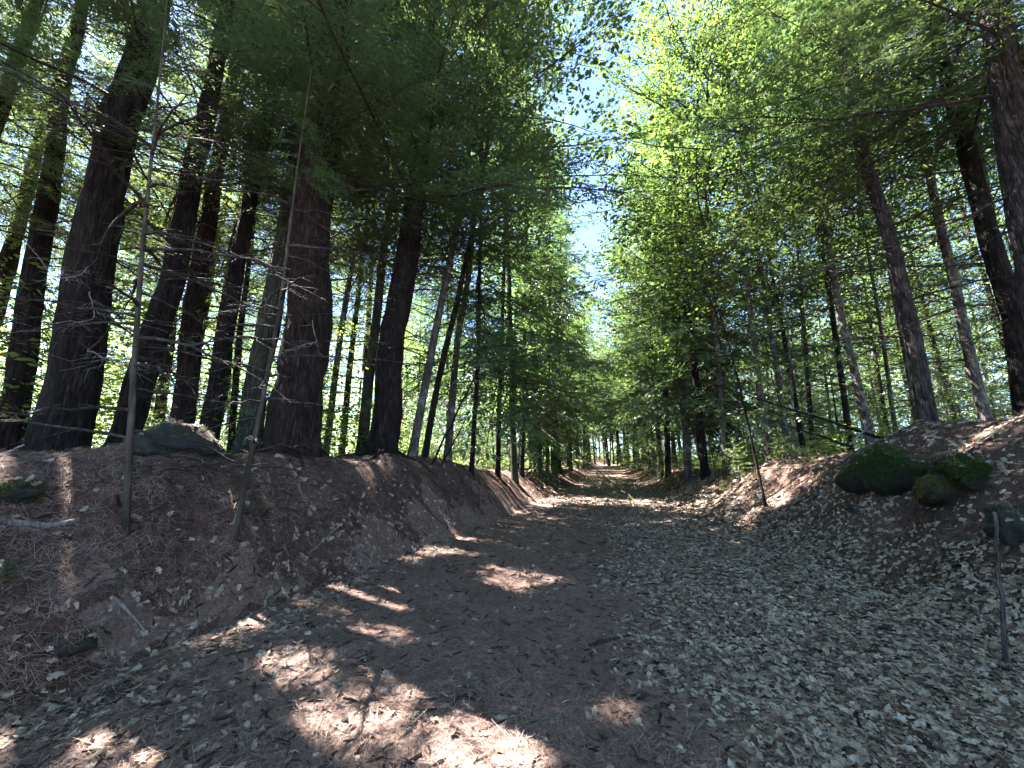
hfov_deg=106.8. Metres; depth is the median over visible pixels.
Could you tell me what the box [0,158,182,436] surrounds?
sapling
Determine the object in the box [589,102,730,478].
maple tree
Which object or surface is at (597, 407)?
maple tree
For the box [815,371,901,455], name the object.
sapling
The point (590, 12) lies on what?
maple tree
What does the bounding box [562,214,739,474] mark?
maple tree
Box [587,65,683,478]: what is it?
hemlock tree
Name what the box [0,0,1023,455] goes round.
sky
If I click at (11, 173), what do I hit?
maple tree
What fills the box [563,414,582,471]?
young hemlock
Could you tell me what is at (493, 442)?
young hemlock
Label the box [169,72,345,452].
pine tree
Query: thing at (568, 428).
hemlock tree
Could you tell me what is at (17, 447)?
dead branch
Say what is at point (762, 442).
sapling
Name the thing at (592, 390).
maple tree
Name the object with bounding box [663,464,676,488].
sapling
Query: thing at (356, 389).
woods
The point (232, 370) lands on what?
maple tree
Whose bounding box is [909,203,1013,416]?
maple tree
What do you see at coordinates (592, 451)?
sapling
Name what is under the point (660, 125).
maple tree
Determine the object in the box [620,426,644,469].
young hemlock
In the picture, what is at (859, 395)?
birch tree
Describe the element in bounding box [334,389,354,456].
young hemlock
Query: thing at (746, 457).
sapling
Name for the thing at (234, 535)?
sapling
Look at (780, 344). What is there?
maple tree
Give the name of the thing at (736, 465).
sapling
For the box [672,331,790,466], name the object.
sapling
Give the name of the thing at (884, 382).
hemlock tree
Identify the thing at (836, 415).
young hemlock
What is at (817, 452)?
sapling
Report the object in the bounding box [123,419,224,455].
boulder
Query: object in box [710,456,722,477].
sapling
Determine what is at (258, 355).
pine tree
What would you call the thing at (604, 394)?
maple tree
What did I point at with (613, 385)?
maple tree
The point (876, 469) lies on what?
boulder
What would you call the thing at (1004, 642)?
dead sapling
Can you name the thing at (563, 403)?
hemlock tree
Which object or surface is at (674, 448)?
hemlock tree
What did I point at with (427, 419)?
sapling
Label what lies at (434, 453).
sapling
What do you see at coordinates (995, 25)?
pine tree
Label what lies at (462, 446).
sapling
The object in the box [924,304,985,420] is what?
maple tree
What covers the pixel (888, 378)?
maple tree
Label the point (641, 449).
sapling
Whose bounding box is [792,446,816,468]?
sapling
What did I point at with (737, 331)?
maple tree
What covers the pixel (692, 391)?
hemlock tree
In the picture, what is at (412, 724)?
stick
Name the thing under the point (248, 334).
hemlock tree
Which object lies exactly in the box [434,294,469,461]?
hemlock tree
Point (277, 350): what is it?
hemlock tree
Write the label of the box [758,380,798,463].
young hemlock
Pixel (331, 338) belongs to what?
hemlock tree
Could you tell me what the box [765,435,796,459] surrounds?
sapling
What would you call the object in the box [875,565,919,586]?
stick
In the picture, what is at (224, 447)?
sapling
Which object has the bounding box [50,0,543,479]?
pine tree
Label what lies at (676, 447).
sapling
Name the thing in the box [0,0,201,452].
pine tree
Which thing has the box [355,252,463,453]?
maple tree
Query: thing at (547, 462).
hemlock tree
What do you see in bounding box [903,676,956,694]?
stick
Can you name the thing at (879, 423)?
sapling
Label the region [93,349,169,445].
sapling
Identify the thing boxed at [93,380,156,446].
sapling
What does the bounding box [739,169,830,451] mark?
hemlock tree
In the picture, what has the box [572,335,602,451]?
hemlock tree
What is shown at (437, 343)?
maple tree
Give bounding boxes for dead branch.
[5,444,24,452]
[715,337,882,438]
[731,383,852,447]
[849,419,885,444]
[984,460,1023,464]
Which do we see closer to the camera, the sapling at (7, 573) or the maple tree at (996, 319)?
the sapling at (7, 573)
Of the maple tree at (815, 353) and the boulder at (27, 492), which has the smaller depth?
the boulder at (27, 492)
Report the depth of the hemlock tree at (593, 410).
48.87 m
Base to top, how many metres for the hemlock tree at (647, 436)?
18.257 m
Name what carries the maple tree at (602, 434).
on the ground
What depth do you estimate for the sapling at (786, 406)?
18.24 m
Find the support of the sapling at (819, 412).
on the ground
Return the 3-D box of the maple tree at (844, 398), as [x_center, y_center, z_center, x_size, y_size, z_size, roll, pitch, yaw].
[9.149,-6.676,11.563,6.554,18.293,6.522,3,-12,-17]
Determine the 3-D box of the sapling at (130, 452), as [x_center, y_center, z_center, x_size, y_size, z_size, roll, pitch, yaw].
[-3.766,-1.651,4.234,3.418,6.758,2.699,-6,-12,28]
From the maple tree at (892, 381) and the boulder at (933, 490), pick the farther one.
the maple tree at (892, 381)
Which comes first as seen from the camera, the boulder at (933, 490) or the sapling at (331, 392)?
the boulder at (933, 490)
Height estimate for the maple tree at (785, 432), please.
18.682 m
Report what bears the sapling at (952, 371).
on the ground
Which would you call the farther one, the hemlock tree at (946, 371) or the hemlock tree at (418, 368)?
the hemlock tree at (418, 368)
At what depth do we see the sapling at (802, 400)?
19.30 m
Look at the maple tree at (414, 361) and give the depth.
39.98 m
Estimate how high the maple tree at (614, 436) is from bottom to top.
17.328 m
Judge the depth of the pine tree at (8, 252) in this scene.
9.91 m
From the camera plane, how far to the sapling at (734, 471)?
9.77 m
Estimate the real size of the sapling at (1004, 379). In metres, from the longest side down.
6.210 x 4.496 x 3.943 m
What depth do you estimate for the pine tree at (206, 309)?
12.09 m
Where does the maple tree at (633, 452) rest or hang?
on the ground
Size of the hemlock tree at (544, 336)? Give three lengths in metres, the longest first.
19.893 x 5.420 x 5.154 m
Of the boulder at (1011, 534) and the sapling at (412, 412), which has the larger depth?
the sapling at (412, 412)
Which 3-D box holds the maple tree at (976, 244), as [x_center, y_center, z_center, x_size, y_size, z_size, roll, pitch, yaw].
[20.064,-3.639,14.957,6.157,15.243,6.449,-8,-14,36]
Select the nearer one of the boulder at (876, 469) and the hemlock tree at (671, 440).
the boulder at (876, 469)
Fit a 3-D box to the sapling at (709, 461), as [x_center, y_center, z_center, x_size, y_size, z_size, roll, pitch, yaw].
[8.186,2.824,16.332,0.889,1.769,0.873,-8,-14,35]
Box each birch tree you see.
[680,0,993,444]
[736,0,1023,420]
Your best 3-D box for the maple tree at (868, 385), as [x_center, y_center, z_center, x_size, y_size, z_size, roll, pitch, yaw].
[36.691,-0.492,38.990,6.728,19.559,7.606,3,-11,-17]
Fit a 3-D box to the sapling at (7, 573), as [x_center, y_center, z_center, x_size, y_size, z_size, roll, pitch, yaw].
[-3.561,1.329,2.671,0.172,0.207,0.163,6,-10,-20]
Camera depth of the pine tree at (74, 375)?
5.89 m
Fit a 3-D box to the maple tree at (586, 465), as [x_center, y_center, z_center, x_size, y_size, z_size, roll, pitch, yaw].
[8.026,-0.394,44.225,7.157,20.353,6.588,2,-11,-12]
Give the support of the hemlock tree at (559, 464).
on the ground
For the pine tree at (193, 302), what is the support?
on the ground
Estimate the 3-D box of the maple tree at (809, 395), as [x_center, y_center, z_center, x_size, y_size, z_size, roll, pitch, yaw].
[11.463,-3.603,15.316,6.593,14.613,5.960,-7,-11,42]
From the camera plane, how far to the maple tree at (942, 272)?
10.78 m
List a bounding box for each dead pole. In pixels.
[430,367,498,464]
[437,410,469,465]
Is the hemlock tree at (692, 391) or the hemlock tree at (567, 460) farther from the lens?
the hemlock tree at (567, 460)
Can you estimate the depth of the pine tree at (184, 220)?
6.79 m
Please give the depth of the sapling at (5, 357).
14.30 m
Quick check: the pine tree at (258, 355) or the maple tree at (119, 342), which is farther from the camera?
the maple tree at (119, 342)
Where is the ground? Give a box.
[0,418,1023,735]
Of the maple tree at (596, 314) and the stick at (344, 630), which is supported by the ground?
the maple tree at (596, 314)
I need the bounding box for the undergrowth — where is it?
[0,346,1011,469]
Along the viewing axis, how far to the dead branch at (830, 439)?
7.91 m
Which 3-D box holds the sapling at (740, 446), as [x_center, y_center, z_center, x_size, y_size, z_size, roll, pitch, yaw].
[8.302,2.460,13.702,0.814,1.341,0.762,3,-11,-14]
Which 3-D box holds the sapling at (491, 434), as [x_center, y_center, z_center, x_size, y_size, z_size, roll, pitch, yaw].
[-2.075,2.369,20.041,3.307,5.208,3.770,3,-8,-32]
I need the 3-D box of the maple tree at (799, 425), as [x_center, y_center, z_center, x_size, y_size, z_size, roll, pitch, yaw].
[9.255,-6.124,14.188,8.167,18.676,8.735,0,-11,0]
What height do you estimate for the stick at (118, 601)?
0.314 m
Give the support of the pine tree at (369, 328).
on the ground
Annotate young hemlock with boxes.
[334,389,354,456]
[477,404,505,467]
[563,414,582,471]
[573,446,588,470]
[610,434,623,467]
[618,435,636,468]
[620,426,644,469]
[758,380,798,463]
[790,364,836,455]
[808,344,878,455]
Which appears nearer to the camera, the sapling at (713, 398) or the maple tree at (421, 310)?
the sapling at (713, 398)
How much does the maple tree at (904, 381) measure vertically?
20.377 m
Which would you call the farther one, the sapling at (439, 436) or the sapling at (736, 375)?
the sapling at (439, 436)
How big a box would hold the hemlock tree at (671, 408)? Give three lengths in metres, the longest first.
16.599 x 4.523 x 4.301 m
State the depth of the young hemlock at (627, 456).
33.36 m
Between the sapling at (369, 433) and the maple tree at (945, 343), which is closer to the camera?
the sapling at (369, 433)
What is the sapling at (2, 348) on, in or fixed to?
on the ground
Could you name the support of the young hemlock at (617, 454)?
on the ground
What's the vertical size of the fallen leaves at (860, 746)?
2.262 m
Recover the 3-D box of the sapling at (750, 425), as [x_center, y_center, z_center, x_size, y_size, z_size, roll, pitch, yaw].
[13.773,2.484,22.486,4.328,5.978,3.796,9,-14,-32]
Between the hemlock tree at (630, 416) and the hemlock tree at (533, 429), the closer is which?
the hemlock tree at (533, 429)
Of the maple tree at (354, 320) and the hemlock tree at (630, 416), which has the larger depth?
the hemlock tree at (630, 416)
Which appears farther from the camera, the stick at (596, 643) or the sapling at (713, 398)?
the sapling at (713, 398)
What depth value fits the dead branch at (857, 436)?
7.24 m
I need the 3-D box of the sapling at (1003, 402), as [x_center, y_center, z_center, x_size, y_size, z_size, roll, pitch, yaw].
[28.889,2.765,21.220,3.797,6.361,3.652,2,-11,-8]
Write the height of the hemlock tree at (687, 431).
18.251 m
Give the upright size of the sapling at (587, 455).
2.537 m
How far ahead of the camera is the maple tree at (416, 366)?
39.28 m
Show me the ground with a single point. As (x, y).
(910, 516)
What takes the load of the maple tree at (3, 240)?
on the ground
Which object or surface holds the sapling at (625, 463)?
on the ground
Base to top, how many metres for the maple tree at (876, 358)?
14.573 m
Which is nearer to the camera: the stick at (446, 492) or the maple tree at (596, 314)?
the stick at (446, 492)
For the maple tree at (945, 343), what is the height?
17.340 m
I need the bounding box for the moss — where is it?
[0,414,1023,713]
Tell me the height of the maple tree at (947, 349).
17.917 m
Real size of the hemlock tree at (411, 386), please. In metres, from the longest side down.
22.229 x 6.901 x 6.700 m
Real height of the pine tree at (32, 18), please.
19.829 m
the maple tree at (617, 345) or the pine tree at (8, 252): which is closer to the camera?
the pine tree at (8, 252)
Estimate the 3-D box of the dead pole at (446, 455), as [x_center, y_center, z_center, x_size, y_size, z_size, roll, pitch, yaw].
[-1.445,1.307,9.356,0.863,1.387,0.270,6,-12,-27]
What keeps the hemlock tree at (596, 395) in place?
on the ground
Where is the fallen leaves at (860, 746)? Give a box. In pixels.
[0,413,1023,767]
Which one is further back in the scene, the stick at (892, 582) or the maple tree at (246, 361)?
the maple tree at (246, 361)
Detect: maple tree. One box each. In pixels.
[0,111,39,314]
[0,163,57,394]
[3,196,155,416]
[104,154,245,437]
[106,200,222,405]
[176,308,253,437]
[198,309,274,453]
[230,3,465,455]
[272,342,340,423]
[323,345,343,423]
[326,0,645,456]
[329,54,450,454]
[350,0,652,457]
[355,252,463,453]
[362,0,571,460]
[402,287,433,417]
[403,298,453,443]
[405,212,491,451]
[558,0,962,462]
[561,250,610,468]
[562,0,880,475]
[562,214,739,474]
[576,299,609,466]
[581,312,604,451]
[582,325,610,463]
[587,341,614,464]
[588,342,621,465]
[588,354,612,464]
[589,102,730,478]
[589,223,662,473]
[589,359,619,465]
[592,322,622,463]
[593,325,636,465]
[598,288,646,468]
[598,347,628,464]
[601,110,764,484]
[618,0,903,457]
[650,3,969,457]
[663,140,788,466]
[683,0,982,452]
[687,216,787,455]
[719,136,913,456]
[719,236,820,449]
[744,315,796,428]
[744,326,833,452]
[766,5,1010,422]
[767,311,835,430]
[768,56,995,431]
[770,255,875,448]
[785,191,960,441]
[793,302,853,419]
[809,180,985,420]
[811,256,948,427]
[817,119,1011,421]
[829,293,900,421]
[838,2,1023,415]
[844,339,908,422]
[859,346,907,428]
[860,56,1013,415]
[872,276,942,421]
[876,227,1005,417]
[891,262,991,411]
[900,127,1013,397]
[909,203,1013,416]
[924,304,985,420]
[932,288,1006,418]
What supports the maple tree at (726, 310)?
on the ground
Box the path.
[0,461,1023,767]
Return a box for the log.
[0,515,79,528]
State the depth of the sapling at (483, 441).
29.74 m
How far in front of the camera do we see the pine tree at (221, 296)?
9.74 m
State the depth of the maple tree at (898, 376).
39.96 m
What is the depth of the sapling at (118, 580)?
3.09 m
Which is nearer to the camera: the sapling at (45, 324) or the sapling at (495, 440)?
the sapling at (45, 324)
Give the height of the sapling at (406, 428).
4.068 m
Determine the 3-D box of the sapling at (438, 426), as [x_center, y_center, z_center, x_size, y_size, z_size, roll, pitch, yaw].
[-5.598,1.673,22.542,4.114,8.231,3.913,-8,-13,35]
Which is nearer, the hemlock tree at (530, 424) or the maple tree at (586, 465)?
the hemlock tree at (530, 424)
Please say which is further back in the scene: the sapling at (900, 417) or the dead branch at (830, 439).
the sapling at (900, 417)
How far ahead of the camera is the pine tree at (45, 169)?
7.98 m
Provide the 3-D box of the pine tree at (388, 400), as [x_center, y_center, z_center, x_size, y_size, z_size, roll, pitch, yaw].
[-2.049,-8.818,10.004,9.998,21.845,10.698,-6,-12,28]
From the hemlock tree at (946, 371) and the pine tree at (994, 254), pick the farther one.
the hemlock tree at (946, 371)
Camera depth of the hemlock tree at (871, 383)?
22.68 m
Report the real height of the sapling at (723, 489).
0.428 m
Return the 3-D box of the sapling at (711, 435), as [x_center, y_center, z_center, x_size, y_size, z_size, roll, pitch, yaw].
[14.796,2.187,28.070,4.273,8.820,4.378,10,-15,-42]
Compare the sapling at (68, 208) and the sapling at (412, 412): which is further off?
the sapling at (412, 412)
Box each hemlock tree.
[150,192,286,440]
[267,302,286,403]
[323,275,346,402]
[328,304,373,451]
[377,0,612,476]
[398,27,673,477]
[402,321,439,451]
[408,294,439,440]
[425,44,607,485]
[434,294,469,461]
[439,82,641,504]
[457,159,650,485]
[461,279,505,466]
[470,99,561,470]
[475,1,610,480]
[484,175,574,470]
[504,194,588,465]
[507,100,611,475]
[517,287,577,471]
[529,366,585,464]
[537,190,600,473]
[541,347,584,444]
[556,184,599,470]
[557,226,598,466]
[572,251,609,468]
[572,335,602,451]
[576,299,605,451]
[580,299,606,460]
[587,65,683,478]
[592,120,778,481]
[592,302,625,462]
[594,326,624,462]
[595,26,892,480]
[598,185,655,471]
[600,270,649,468]
[601,151,760,469]
[613,282,644,463]
[639,306,692,453]
[642,345,712,466]
[643,383,679,466]
[660,0,1023,421]
[660,173,734,457]
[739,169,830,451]
[780,206,931,443]
[787,257,857,455]
[795,310,838,445]
[812,326,843,445]
[842,230,909,436]
[878,220,1003,419]
[958,167,1011,413]
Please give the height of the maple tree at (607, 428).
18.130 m
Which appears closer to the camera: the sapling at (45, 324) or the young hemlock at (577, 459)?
the sapling at (45, 324)
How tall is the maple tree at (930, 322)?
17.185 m
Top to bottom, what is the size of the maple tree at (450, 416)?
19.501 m
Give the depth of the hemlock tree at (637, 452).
30.49 m
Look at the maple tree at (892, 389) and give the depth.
42.71 m
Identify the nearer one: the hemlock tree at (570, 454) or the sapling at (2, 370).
the sapling at (2, 370)
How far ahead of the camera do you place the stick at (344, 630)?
3.27 m
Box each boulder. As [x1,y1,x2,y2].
[0,476,48,503]
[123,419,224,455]
[835,443,928,496]
[911,474,968,507]
[929,452,992,491]
[983,503,1023,547]
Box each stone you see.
[53,627,97,655]
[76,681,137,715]
[846,504,860,511]
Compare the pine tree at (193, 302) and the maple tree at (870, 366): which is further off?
the maple tree at (870, 366)
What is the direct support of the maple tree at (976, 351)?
on the ground
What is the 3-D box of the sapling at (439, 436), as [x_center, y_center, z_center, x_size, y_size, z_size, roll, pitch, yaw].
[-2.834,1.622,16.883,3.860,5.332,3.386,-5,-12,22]
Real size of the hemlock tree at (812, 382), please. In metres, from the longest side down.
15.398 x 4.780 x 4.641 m
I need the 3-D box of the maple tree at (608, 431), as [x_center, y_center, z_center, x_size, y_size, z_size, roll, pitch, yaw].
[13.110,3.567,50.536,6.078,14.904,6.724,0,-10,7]
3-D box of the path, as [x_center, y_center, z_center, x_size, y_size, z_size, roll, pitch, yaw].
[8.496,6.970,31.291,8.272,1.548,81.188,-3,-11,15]
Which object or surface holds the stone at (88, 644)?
on the ground
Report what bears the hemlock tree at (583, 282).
on the ground
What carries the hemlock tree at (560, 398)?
on the ground
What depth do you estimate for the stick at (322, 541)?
4.81 m
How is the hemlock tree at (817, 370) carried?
on the ground
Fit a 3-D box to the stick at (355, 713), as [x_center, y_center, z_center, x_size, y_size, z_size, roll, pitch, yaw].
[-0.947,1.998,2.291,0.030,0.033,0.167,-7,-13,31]
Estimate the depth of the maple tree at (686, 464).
16.04 m
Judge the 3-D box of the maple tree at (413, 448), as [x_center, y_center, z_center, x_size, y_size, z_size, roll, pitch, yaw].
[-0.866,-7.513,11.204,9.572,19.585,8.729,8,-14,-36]
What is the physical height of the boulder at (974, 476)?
0.550 m
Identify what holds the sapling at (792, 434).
on the ground
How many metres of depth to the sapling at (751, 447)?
13.19 m
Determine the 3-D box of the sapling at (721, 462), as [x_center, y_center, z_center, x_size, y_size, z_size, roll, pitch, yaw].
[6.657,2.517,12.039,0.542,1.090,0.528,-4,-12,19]
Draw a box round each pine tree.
[0,0,194,359]
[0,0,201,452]
[0,0,239,161]
[0,0,326,453]
[0,0,345,446]
[0,0,366,425]
[0,1,172,388]
[0,37,287,407]
[4,1,428,453]
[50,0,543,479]
[57,62,261,437]
[83,4,364,439]
[92,0,658,473]
[116,0,390,439]
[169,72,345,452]
[201,167,382,408]
[259,6,510,452]
[285,161,452,452]
[685,0,1023,420]
[690,0,1023,415]
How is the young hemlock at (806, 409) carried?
on the ground
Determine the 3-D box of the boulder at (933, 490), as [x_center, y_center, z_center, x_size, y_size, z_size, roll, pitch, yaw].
[5.362,1.333,4.655,0.764,0.468,0.628,5,-12,-24]
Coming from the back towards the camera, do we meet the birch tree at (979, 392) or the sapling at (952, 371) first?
the sapling at (952, 371)
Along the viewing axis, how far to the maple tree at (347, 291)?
11.29 m
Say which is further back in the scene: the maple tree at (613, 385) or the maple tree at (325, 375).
the maple tree at (613, 385)
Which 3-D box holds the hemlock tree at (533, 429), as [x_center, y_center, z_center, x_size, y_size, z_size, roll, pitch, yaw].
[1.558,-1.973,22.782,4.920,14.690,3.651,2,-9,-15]
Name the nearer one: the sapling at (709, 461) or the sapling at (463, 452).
the sapling at (463, 452)
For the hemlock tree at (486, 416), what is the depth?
28.29 m
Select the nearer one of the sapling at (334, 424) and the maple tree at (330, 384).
the sapling at (334, 424)
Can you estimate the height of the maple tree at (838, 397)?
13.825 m
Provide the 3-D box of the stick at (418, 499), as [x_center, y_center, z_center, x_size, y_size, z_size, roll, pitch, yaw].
[-1.690,2.289,7.287,0.951,0.925,0.114,4,-12,-20]
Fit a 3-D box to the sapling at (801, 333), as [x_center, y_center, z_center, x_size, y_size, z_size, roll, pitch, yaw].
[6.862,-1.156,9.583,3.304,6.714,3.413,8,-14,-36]
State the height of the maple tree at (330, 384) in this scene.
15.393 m
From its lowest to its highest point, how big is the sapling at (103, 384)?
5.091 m
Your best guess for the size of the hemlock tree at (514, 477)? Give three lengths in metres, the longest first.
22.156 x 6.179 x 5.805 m
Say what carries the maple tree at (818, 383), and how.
on the ground
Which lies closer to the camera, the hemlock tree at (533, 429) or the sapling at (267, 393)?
the sapling at (267, 393)
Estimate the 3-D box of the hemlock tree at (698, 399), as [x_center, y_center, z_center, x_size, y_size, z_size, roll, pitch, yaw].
[7.851,-6.490,14.767,8.588,20.263,8.494,0,-11,0]
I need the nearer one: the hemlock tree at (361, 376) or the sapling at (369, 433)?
the sapling at (369, 433)
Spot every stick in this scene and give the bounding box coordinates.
[109,595,149,637]
[262,671,298,715]
[308,521,342,552]
[341,705,366,722]
[342,629,403,647]
[400,479,445,525]
[403,716,435,730]
[432,479,471,510]
[478,714,518,732]
[589,637,620,646]
[652,623,711,628]
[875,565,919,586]
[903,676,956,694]
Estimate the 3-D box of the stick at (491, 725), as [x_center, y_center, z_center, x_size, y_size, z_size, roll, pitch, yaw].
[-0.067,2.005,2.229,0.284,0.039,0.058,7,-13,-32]
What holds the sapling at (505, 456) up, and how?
on the ground
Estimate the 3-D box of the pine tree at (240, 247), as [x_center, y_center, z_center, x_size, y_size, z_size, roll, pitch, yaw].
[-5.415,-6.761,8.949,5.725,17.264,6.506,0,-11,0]
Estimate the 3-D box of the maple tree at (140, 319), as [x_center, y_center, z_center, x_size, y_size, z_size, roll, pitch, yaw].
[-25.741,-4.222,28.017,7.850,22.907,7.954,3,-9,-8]
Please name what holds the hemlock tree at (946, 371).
on the ground
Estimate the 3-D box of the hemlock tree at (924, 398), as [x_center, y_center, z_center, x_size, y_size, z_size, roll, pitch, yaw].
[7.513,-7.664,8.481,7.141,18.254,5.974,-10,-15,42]
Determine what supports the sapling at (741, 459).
on the ground
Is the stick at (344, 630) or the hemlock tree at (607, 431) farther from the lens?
the hemlock tree at (607, 431)
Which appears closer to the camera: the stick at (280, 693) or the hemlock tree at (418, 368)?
the stick at (280, 693)
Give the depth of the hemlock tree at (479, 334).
10.51 m
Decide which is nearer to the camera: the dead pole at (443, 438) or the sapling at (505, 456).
the dead pole at (443, 438)
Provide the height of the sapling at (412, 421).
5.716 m
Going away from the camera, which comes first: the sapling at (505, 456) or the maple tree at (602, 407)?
the sapling at (505, 456)
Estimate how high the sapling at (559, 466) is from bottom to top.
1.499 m
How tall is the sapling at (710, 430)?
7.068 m
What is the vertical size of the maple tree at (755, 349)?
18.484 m
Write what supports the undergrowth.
on the ground
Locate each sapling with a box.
[0,0,331,537]
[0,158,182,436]
[0,169,262,428]
[0,274,164,447]
[0,326,46,405]
[0,343,37,393]
[0,557,24,585]
[32,326,122,436]
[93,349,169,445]
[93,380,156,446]
[100,63,410,542]
[110,547,141,594]
[149,368,245,450]
[223,366,326,434]
[237,318,373,448]
[321,394,357,453]
[333,401,408,452]
[349,366,427,453]
[400,407,434,452]
[401,408,418,451]
[402,348,457,457]
[404,366,486,456]
[405,390,445,449]
[421,439,437,457]
[435,410,484,464]
[443,384,502,464]
[452,438,469,460]
[467,415,505,457]
[476,405,517,461]
[494,438,509,468]
[553,455,564,476]
[579,445,594,469]
[582,437,597,467]
[620,453,629,473]
[624,414,656,475]
[632,439,677,482]
[648,416,694,459]
[660,147,785,506]
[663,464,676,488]
[665,328,771,457]
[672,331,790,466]
[686,359,747,466]
[689,372,739,460]
[691,369,738,463]
[693,435,711,464]
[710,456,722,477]
[713,446,730,476]
[716,380,781,461]
[717,208,873,460]
[718,480,730,493]
[720,437,753,485]
[728,322,831,458]
[728,450,751,466]
[729,434,750,463]
[730,457,743,475]
[738,449,753,466]
[743,434,759,461]
[751,421,776,461]
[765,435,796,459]
[767,339,846,456]
[770,409,814,456]
[788,373,846,456]
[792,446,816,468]
[806,432,835,456]
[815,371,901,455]
[857,410,902,446]
[873,392,960,437]
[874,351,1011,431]
[931,327,1010,421]
[931,364,1009,420]
[932,512,1009,663]
[998,380,1010,415]
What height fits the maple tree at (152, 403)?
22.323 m
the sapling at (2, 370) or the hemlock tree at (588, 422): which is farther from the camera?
the hemlock tree at (588, 422)
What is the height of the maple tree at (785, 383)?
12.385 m
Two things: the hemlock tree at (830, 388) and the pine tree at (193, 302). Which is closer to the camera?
the pine tree at (193, 302)
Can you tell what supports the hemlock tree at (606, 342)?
on the ground
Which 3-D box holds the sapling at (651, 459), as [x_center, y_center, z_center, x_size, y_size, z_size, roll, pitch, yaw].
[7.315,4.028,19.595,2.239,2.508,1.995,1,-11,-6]
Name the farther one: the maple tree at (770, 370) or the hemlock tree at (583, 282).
the maple tree at (770, 370)
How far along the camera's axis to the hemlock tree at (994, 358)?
24.60 m
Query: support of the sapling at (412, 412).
on the ground
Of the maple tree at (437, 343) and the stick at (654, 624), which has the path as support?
the stick at (654, 624)
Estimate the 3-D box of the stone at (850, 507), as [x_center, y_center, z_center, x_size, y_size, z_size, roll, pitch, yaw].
[5.246,1.902,5.784,0.218,0.133,0.195,-4,-12,19]
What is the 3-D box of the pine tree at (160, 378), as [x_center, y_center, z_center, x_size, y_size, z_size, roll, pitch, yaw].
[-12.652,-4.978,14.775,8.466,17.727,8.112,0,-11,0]
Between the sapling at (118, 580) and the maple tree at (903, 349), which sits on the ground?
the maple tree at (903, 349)
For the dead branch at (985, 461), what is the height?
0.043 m
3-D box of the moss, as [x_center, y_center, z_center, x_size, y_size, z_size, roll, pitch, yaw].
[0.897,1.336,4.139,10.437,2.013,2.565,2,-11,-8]
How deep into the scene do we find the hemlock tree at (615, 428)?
40.24 m
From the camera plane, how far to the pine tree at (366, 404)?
10.00 m
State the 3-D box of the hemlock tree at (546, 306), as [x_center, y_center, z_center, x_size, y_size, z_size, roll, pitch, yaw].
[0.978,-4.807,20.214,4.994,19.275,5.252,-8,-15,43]
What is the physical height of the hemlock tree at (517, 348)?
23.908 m
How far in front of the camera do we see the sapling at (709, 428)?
19.33 m
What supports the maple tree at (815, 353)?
on the ground
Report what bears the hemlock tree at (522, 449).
on the ground
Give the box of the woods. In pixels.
[0,268,1009,463]
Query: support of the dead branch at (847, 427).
on the ground
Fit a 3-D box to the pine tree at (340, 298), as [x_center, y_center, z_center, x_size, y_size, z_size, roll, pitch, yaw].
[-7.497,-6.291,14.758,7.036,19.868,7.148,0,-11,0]
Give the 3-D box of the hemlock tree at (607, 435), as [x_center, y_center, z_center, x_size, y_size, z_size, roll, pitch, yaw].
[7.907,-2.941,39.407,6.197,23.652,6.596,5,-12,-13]
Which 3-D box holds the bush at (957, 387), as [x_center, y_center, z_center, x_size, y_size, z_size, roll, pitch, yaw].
[16.290,1.168,14.407,3.417,5.381,3.896,2,-8,-21]

